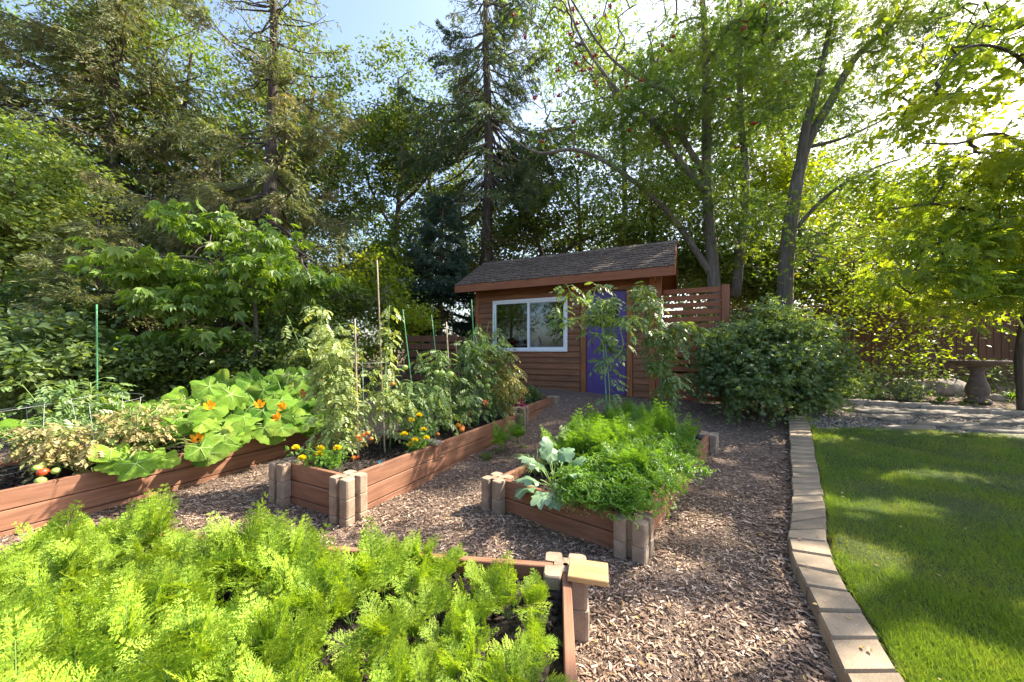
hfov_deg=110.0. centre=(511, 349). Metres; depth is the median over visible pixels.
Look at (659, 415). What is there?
carrot plant
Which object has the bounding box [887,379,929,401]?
variegated shrub
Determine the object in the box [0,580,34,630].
carrot plant
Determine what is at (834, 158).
background tree
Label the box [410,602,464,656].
carrot plant
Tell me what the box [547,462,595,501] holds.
parsley plant
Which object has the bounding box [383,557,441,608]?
carrot plant
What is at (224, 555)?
carrot plant
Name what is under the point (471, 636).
carrot plant
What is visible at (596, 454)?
parsley plant
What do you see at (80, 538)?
carrot plant
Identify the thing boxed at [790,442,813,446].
edging paver
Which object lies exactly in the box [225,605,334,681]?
carrot plant
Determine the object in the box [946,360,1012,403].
bird bath
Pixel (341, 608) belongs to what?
carrot plant
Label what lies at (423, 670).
carrot plant
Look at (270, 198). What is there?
spruce tree
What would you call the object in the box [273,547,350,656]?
carrot plant
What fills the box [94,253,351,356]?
bush
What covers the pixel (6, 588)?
carrot plant
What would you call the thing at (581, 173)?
background tree
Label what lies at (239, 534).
carrot plant
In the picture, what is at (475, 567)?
carrot plant
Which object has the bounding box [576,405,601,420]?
carrot plant
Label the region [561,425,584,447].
carrot plant
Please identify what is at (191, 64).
broadleaf tree
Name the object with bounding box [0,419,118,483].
tomato plant
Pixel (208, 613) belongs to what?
carrot plant
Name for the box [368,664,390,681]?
carrot plant
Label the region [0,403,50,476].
tomato cage
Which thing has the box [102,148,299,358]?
spruce tree
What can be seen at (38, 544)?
carrot plant
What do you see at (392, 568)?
carrot plant
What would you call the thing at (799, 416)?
edging paver
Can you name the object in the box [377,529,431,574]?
carrot plant
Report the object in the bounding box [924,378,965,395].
boulder
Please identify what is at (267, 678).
carrot plant
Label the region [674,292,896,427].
shrub
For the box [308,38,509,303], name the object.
background tree
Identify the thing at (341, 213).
broadleaf tree
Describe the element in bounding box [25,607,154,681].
carrot plant
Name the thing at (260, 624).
carrot plant
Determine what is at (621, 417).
carrot plant
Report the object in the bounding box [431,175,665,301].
background tree
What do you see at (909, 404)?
edging stone
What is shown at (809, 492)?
edging paver
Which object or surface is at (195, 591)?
carrot plant
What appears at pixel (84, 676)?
carrot plant
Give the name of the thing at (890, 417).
flagstone
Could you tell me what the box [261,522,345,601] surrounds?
carrot plant
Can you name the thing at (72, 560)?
carrot plant
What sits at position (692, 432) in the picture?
carrot plant
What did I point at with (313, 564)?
carrot plant
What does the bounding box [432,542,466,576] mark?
carrot plant
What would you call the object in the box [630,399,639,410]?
carrot plant
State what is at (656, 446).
parsley plant
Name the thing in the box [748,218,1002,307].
background tree
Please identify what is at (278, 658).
carrot plant
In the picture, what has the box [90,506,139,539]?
carrot plant
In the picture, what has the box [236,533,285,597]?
carrot plant
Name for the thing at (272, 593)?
carrot plant
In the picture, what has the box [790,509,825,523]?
edging paver
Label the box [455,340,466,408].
stake
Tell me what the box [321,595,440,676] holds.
carrot plant
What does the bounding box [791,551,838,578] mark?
edging paver
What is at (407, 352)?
plant stake
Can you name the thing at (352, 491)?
raised bed
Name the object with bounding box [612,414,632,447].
carrot plant
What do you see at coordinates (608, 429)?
carrot plant
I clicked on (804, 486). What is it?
edging paver
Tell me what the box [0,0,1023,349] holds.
sky
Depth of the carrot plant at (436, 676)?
1.04 m
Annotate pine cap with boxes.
[567,558,608,586]
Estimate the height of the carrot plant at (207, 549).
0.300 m
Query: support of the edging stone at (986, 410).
on the ground at (766, 474)
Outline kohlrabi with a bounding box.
[514,436,588,511]
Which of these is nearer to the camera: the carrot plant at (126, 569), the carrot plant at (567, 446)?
the carrot plant at (126, 569)
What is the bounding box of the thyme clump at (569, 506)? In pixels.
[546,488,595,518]
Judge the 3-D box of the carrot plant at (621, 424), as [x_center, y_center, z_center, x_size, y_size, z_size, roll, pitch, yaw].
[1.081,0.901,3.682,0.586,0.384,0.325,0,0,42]
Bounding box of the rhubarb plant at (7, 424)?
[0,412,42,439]
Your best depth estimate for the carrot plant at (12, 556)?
1.52 m
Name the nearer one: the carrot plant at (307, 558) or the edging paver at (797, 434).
the carrot plant at (307, 558)
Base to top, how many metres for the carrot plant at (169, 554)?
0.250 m
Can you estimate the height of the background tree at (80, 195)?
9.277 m
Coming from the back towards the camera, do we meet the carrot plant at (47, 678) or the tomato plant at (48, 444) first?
the tomato plant at (48, 444)
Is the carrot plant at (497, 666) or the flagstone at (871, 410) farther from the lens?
the flagstone at (871, 410)
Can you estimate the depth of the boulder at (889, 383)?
7.48 m
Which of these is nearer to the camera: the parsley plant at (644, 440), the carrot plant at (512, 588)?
the carrot plant at (512, 588)
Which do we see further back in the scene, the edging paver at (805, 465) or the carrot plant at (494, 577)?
the edging paver at (805, 465)
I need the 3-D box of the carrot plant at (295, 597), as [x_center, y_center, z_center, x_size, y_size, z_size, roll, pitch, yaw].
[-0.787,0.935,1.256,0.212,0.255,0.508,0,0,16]
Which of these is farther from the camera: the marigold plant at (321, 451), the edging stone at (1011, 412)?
the edging stone at (1011, 412)
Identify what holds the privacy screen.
on the ground at (766, 474)
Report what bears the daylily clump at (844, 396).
on the ground at (766, 474)
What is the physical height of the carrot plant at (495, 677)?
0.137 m
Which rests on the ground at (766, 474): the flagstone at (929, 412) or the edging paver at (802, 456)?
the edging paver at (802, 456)
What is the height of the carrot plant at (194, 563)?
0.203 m
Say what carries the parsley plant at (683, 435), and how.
on the raised bed at (624, 539)
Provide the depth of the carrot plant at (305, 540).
1.66 m
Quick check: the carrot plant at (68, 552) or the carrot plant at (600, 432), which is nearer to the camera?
the carrot plant at (68, 552)
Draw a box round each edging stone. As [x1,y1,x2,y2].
[844,399,870,404]
[865,400,897,405]
[892,402,930,407]
[921,405,971,409]
[956,407,1005,413]
[990,410,1023,415]
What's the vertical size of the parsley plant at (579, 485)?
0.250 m
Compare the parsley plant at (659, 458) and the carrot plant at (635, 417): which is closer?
the parsley plant at (659, 458)
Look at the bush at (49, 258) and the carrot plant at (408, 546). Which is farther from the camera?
the bush at (49, 258)
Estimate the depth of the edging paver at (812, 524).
2.40 m
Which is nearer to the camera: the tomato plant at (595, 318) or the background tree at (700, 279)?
the tomato plant at (595, 318)
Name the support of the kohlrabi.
on the raised bed at (624, 539)
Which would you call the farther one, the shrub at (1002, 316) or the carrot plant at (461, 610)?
the shrub at (1002, 316)
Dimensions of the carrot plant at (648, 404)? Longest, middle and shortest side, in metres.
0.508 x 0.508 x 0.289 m
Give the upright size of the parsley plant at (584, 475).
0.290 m
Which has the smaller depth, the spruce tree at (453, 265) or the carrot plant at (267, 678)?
the carrot plant at (267, 678)
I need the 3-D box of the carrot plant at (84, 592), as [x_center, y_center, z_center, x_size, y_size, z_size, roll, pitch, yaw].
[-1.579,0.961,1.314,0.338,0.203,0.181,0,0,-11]
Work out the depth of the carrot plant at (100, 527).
1.86 m
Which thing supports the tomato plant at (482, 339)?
on the raised bed at (352, 491)
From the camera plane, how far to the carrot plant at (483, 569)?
1.52 m
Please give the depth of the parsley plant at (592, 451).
3.05 m
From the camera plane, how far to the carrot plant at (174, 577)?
1.40 m
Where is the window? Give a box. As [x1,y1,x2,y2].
[493,296,567,351]
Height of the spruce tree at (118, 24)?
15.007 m
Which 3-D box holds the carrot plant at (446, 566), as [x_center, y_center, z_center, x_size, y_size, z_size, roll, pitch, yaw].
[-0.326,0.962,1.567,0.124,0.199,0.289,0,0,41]
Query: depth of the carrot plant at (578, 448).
3.16 m
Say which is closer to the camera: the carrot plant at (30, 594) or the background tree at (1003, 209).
the carrot plant at (30, 594)
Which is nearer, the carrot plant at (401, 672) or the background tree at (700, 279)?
the carrot plant at (401, 672)
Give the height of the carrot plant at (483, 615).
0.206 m
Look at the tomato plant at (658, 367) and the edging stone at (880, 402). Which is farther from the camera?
the edging stone at (880, 402)
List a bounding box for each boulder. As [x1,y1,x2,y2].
[881,378,924,393]
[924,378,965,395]
[987,393,1006,400]
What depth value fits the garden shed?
7.67 m
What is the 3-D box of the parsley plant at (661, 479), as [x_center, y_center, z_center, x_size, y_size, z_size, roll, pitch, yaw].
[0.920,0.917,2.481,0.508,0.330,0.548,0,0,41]
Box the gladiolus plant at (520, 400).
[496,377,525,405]
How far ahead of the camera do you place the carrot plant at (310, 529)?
1.82 m
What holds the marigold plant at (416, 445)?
on the raised bed at (352, 491)
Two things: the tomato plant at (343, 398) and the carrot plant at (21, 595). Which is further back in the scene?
the tomato plant at (343, 398)
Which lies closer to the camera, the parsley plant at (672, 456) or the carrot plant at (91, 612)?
the carrot plant at (91, 612)
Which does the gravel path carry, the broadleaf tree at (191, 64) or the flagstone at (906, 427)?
the flagstone at (906, 427)
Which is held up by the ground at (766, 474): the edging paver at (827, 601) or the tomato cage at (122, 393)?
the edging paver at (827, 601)
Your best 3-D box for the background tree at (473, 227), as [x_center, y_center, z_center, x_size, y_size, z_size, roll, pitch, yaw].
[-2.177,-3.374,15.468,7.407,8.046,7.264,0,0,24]
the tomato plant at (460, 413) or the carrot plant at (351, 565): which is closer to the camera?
the carrot plant at (351, 565)
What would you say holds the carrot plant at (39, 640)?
on the raised bed at (567, 623)
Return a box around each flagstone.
[842,406,913,414]
[867,414,912,421]
[883,424,935,431]
[894,408,961,415]
[914,421,979,428]
[945,414,1010,419]
[958,426,1023,433]
[979,418,1023,424]
[999,433,1023,439]
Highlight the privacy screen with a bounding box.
[663,284,729,404]
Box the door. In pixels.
[587,291,625,395]
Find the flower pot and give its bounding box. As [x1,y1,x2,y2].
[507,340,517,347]
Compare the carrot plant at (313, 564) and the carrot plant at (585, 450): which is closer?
the carrot plant at (313, 564)
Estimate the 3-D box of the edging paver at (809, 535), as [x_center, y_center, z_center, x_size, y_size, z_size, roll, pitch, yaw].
[1.894,1.248,2.279,0.336,0.140,0.150,0,0,0]
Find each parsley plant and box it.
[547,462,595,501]
[552,482,597,509]
[555,466,616,508]
[563,473,633,514]
[572,474,641,517]
[573,438,616,467]
[577,448,649,484]
[582,463,666,512]
[585,442,631,469]
[586,441,677,496]
[591,480,660,529]
[604,456,687,516]
[609,436,667,468]
[610,449,687,495]
[624,430,666,451]
[639,428,681,459]
[645,438,696,463]
[646,443,702,486]
[649,427,677,446]
[656,430,704,456]
[659,433,707,463]
[660,453,716,483]
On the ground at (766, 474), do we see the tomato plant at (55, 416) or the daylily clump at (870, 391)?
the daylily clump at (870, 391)
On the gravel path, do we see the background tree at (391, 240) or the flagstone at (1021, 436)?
the flagstone at (1021, 436)
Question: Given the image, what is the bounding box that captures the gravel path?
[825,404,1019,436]
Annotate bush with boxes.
[0,217,226,419]
[0,267,195,345]
[0,295,156,428]
[13,327,226,403]
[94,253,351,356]
[110,336,314,396]
[229,263,397,397]
[334,243,448,381]
[662,307,730,387]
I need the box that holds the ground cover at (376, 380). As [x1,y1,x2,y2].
[0,364,1015,443]
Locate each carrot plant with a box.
[0,522,60,567]
[0,527,55,563]
[0,530,118,606]
[0,548,45,594]
[0,552,29,596]
[0,576,127,644]
[0,577,68,629]
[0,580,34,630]
[0,581,19,602]
[0,581,128,680]
[0,585,80,608]
[0,586,115,663]
[0,605,113,679]
[0,608,45,656]
[0,664,103,681]
[1,526,87,581]
[2,499,91,558]
[2,580,37,600]
[7,548,52,571]
[13,619,66,675]
[16,669,55,681]
[17,554,96,606]
[17,579,74,621]
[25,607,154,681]
[25,645,165,681]
[31,534,148,586]
[32,655,144,681]
[33,570,110,627]
[40,564,149,630]
[41,571,180,681]
[44,602,150,645]
[51,575,133,652]
[54,535,106,560]
[60,561,143,598]
[64,497,151,543]
[65,510,131,536]
[69,576,101,602]
[72,555,184,646]
[73,525,115,547]
[76,525,153,571]
[76,539,132,587]
[77,483,182,552]
[78,608,127,677]
[83,553,206,647]
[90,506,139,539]
[92,650,229,681]
[94,531,200,584]
[100,531,151,563]
[111,502,184,563]
[112,519,131,544]
[115,545,159,582]
[115,582,274,681]
[121,612,234,681]
[126,617,234,681]
[127,604,199,660]
[131,534,184,574]
[134,565,214,653]
[137,549,238,602]
[145,560,206,630]
[148,598,255,641]
[151,534,186,555]
[156,528,201,545]
[159,528,204,551]
[163,641,249,681]
[168,516,235,563]
[171,584,236,620]
[172,521,231,592]
[174,546,191,574]
[176,524,203,548]
[177,609,265,681]
[179,555,211,586]
[182,589,317,665]
[192,538,258,594]
[195,557,271,611]
[202,493,297,579]
[204,577,258,638]
[205,528,301,597]
[208,581,329,681]
[209,561,325,670]
[210,585,270,628]
[218,645,323,681]
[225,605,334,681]
[230,510,293,588]
[230,625,317,681]
[233,504,288,550]
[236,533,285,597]
[237,599,342,681]
[243,514,318,569]
[250,582,286,612]
[250,587,339,667]
[260,555,289,599]
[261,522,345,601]
[262,531,325,598]
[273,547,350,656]
[274,670,334,681]
[290,514,319,553]
[290,539,338,587]
[290,550,365,585]
[297,546,356,643]
[309,662,327,681]
[316,559,386,626]
[319,637,405,681]
[319,671,338,681]
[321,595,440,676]
[339,553,354,571]
[340,516,415,588]
[340,588,420,659]
[343,545,389,603]
[353,547,431,608]
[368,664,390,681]
[369,629,417,681]
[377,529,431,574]
[378,532,422,575]
[378,547,421,591]
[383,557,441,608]
[385,640,412,677]
[390,572,481,631]
[398,534,467,569]
[402,600,426,645]
[405,554,444,577]
[405,647,445,681]
[406,549,458,591]
[407,572,447,615]
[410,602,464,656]
[415,642,445,681]
[427,633,484,681]
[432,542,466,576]
[435,666,465,681]
[443,643,527,681]
[444,583,497,653]
[447,575,485,612]
[450,583,476,625]
[456,610,499,667]
[463,553,513,613]
[463,554,497,590]
[464,550,551,618]
[473,626,577,681]
[475,563,516,609]
[475,666,506,681]
[481,616,555,681]
[506,662,538,681]
[512,568,549,619]
[520,606,562,658]
[540,425,564,465]
[552,439,574,465]
[555,422,567,441]
[557,408,582,454]
[557,425,578,462]
[560,421,593,465]
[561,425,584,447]
[562,413,588,452]
[571,418,600,458]
[572,425,608,461]
[574,421,626,458]
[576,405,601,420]
[580,430,596,469]
[584,438,624,464]
[589,415,618,442]
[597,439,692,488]
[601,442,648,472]
[602,417,630,435]
[604,402,631,422]
[607,405,631,425]
[608,443,648,474]
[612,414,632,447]
[614,409,655,434]
[619,396,632,410]
[627,418,652,433]
[628,408,656,444]
[629,402,659,429]
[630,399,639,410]
[635,416,660,428]
[644,405,678,429]
[645,395,677,416]
[648,398,688,432]
[660,424,675,437]
[662,408,704,434]
[672,412,697,455]
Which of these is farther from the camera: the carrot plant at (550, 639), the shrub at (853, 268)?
the shrub at (853, 268)
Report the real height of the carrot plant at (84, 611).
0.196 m
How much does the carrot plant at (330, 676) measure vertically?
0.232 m
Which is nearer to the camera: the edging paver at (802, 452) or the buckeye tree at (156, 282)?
the edging paver at (802, 452)
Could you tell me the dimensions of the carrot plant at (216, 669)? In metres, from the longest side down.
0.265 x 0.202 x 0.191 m
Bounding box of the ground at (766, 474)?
[0,350,1015,681]
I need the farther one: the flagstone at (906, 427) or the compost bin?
the compost bin
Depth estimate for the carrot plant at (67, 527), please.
1.57 m
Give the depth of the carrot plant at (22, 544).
1.62 m
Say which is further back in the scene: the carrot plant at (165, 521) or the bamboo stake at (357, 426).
the bamboo stake at (357, 426)
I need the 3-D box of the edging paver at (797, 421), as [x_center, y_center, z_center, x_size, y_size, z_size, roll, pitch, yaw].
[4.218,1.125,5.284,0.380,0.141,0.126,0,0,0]
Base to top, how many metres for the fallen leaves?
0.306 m
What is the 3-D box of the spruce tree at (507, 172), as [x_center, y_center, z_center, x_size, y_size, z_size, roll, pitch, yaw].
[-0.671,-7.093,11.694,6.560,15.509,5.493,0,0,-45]
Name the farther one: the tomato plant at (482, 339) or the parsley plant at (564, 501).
the tomato plant at (482, 339)
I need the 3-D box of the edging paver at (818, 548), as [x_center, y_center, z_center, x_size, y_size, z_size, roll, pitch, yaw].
[1.792,1.248,2.154,0.239,0.142,0.168,0,0,21]
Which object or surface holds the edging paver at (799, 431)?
on the ground at (766, 474)
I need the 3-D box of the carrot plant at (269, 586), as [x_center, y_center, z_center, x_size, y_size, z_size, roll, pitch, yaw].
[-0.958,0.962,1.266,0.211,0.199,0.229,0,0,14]
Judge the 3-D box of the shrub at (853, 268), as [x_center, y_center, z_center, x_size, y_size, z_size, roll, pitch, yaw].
[7.678,-0.933,7.904,2.834,3.729,2.536,0,0,21]
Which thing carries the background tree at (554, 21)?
on the ground at (766, 474)
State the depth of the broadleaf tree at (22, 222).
7.49 m
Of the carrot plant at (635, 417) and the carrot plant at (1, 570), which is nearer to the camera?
the carrot plant at (1, 570)
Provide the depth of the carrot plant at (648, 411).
4.16 m
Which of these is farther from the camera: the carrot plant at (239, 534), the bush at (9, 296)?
the bush at (9, 296)
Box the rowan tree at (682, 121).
[491,0,899,322]
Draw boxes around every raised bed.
[0,417,363,537]
[49,533,588,681]
[268,410,525,528]
[470,395,558,425]
[481,430,718,565]
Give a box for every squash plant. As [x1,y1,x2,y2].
[41,395,244,481]
[157,376,296,444]
[212,367,335,436]
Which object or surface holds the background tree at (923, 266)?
on the ground at (766, 474)
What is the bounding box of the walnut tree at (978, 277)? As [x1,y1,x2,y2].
[832,0,1023,409]
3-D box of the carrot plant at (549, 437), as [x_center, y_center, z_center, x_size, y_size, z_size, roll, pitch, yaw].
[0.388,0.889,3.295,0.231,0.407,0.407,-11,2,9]
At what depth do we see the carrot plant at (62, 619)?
1.09 m
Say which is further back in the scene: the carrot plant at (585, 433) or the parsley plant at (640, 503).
the carrot plant at (585, 433)
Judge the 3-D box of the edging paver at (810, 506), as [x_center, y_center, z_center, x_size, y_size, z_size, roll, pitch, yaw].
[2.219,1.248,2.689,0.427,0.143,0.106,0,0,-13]
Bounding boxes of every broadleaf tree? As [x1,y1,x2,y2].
[0,0,262,290]
[0,107,150,306]
[200,0,394,265]
[302,22,467,335]
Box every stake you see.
[95,304,98,401]
[354,319,358,459]
[376,260,385,452]
[402,309,417,431]
[431,315,444,427]
[446,322,452,432]
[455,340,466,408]
[471,300,478,425]
[494,313,496,418]
[600,305,607,413]
[660,306,661,403]
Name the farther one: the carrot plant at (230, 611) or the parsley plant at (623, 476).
the parsley plant at (623, 476)
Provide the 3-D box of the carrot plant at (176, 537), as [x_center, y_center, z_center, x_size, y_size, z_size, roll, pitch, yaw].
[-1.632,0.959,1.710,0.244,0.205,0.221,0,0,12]
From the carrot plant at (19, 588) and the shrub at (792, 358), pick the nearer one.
the carrot plant at (19, 588)
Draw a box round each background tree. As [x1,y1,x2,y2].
[0,3,103,310]
[2,113,148,299]
[129,88,328,350]
[150,35,354,288]
[284,183,418,358]
[289,192,474,370]
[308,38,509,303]
[348,174,527,319]
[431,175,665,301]
[474,95,677,253]
[496,0,763,219]
[587,84,776,313]
[647,199,916,309]
[651,106,866,309]
[679,0,911,231]
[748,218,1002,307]
[800,153,1016,262]
[825,210,1023,304]
[925,191,1023,289]
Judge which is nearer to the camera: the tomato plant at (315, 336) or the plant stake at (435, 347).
the tomato plant at (315, 336)
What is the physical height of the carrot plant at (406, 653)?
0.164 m
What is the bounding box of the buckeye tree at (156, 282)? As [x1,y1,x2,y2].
[61,199,351,359]
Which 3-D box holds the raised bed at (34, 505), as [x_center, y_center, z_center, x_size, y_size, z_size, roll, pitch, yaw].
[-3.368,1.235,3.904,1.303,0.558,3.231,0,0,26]
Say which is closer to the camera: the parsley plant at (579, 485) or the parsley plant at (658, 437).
the parsley plant at (579, 485)
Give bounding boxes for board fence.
[685,301,1020,383]
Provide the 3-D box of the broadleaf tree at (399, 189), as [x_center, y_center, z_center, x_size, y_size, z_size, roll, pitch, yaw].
[-4.466,-5.418,13.078,6.196,12.178,5.893,0,0,0]
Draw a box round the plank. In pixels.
[377,430,441,445]
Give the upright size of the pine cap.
0.024 m
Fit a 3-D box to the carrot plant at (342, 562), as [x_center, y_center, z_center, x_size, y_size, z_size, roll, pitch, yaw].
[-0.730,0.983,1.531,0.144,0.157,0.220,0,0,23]
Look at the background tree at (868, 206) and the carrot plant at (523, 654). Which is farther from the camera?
the background tree at (868, 206)
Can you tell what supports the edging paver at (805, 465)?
on the ground at (766, 474)
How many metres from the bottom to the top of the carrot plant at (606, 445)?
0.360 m
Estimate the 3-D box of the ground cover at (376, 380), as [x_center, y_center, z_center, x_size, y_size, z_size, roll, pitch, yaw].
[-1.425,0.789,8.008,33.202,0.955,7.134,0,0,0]
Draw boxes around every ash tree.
[720,0,1023,314]
[808,0,1023,246]
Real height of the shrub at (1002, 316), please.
3.103 m
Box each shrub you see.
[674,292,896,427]
[780,219,971,379]
[810,250,1021,378]
[837,270,990,380]
[843,348,1002,402]
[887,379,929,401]
[931,350,1014,394]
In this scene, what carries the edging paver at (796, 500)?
on the ground at (766, 474)
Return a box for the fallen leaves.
[115,406,998,681]
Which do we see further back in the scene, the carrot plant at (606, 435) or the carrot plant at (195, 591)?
the carrot plant at (606, 435)
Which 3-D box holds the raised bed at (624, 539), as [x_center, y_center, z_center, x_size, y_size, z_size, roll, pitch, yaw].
[1.145,1.235,3.632,1.293,0.418,2.924,0,0,37]
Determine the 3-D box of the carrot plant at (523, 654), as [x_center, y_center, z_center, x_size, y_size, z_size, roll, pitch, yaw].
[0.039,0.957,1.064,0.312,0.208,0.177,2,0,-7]
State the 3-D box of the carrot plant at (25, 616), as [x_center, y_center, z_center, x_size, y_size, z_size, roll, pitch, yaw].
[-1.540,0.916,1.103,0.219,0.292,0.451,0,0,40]
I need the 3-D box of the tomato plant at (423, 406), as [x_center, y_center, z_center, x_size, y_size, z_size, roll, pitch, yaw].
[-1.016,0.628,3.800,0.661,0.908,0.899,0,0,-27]
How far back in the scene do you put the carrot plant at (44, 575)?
1.42 m
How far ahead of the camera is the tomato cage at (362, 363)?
3.36 m
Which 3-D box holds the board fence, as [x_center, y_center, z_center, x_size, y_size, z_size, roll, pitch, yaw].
[9.896,-0.080,8.671,10.693,2.220,0.160,0,0,12]
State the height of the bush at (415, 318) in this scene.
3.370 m
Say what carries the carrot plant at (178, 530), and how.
on the raised bed at (567, 623)
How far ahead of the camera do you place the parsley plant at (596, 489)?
2.29 m
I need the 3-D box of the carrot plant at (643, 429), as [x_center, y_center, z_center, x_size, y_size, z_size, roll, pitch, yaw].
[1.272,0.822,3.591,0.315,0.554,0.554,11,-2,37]
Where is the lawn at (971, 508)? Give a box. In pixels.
[816,429,1023,681]
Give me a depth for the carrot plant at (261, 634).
1.14 m
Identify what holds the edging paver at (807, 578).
on the ground at (766, 474)
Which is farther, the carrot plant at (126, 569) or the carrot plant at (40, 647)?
the carrot plant at (126, 569)
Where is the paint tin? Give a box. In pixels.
[517,337,523,347]
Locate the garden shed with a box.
[455,240,677,399]
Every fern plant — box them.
[517,382,532,404]
[528,382,545,401]
[532,387,545,401]
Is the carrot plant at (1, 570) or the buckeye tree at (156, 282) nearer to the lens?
the carrot plant at (1, 570)
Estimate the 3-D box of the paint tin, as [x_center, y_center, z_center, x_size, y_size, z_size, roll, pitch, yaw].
[0.208,-0.135,8.591,0.180,0.330,0.180,0,0,0]
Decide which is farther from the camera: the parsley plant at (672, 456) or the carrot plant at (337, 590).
the parsley plant at (672, 456)
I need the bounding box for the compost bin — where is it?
[405,334,476,398]
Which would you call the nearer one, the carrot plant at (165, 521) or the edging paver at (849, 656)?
the edging paver at (849, 656)
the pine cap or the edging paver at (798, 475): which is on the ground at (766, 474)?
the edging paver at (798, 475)
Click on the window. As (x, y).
(548, 299)
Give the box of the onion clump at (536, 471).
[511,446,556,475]
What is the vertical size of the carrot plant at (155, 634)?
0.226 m
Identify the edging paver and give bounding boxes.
[787,529,825,552]
[788,415,805,417]
[788,420,807,427]
[789,423,809,426]
[789,426,810,430]
[789,430,810,435]
[789,435,811,446]
[789,518,826,541]
[789,539,831,562]
[790,433,811,436]
[790,439,812,442]
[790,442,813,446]
[790,446,814,452]
[790,450,814,454]
[790,454,814,465]
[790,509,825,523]
[791,459,815,463]
[791,462,817,476]
[791,477,819,493]
[791,496,822,513]
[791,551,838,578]
[792,468,818,472]
[792,473,819,479]
[792,484,820,496]
[792,502,825,512]
[793,489,823,497]
[797,567,847,600]
[807,587,862,626]
[819,612,878,653]
[830,639,896,681]
[846,673,904,681]
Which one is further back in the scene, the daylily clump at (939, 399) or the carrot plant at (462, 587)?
the daylily clump at (939, 399)
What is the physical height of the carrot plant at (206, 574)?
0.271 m
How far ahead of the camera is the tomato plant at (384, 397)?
3.56 m
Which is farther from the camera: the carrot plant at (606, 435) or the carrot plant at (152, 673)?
the carrot plant at (606, 435)
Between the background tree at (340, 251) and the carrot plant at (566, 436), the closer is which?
the carrot plant at (566, 436)
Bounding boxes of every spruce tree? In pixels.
[0,0,261,325]
[73,0,409,369]
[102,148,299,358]
[374,190,478,343]
[381,0,582,336]
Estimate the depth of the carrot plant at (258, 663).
1.01 m
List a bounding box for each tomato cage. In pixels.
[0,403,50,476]
[66,392,143,446]
[337,361,386,458]
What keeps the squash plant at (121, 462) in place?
on the raised bed at (34, 505)
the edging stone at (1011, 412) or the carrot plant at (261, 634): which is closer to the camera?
the carrot plant at (261, 634)
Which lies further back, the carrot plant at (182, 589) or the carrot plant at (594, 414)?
the carrot plant at (594, 414)
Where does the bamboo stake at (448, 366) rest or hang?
in the raised bed at (352, 491)
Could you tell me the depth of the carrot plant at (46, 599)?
1.32 m
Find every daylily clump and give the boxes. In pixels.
[840,387,854,398]
[861,387,889,394]
[935,394,950,402]
[1002,389,1015,400]
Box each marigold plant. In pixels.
[285,441,347,469]
[400,412,433,453]
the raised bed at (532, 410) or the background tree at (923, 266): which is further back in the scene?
the background tree at (923, 266)
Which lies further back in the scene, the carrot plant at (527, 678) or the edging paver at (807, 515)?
the edging paver at (807, 515)
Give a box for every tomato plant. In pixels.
[0,377,137,465]
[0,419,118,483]
[83,398,195,455]
[281,305,371,450]
[308,336,391,459]
[354,305,417,448]
[388,365,449,444]
[403,350,469,438]
[436,343,500,434]
[455,321,506,426]
[481,328,514,420]
[483,349,530,418]
[544,282,642,420]
[618,281,713,415]
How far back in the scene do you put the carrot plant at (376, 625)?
1.22 m
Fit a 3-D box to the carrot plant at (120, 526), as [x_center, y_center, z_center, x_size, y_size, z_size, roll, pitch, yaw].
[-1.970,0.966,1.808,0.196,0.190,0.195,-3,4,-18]
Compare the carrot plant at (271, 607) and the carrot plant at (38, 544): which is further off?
the carrot plant at (38, 544)
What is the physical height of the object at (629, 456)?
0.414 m
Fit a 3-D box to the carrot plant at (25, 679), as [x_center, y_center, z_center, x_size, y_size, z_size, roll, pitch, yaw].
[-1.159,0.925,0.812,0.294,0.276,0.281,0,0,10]
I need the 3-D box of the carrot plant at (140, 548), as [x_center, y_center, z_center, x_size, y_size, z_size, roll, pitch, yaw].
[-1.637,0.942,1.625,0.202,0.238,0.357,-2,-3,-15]
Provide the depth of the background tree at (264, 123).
13.23 m
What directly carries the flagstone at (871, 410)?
on the gravel path
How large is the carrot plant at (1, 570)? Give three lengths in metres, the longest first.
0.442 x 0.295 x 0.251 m
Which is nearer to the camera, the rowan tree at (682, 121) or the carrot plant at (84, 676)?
the carrot plant at (84, 676)
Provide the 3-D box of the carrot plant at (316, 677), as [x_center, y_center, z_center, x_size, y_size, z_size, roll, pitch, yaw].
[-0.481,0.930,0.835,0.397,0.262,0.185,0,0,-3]
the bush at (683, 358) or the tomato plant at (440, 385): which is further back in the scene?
the bush at (683, 358)

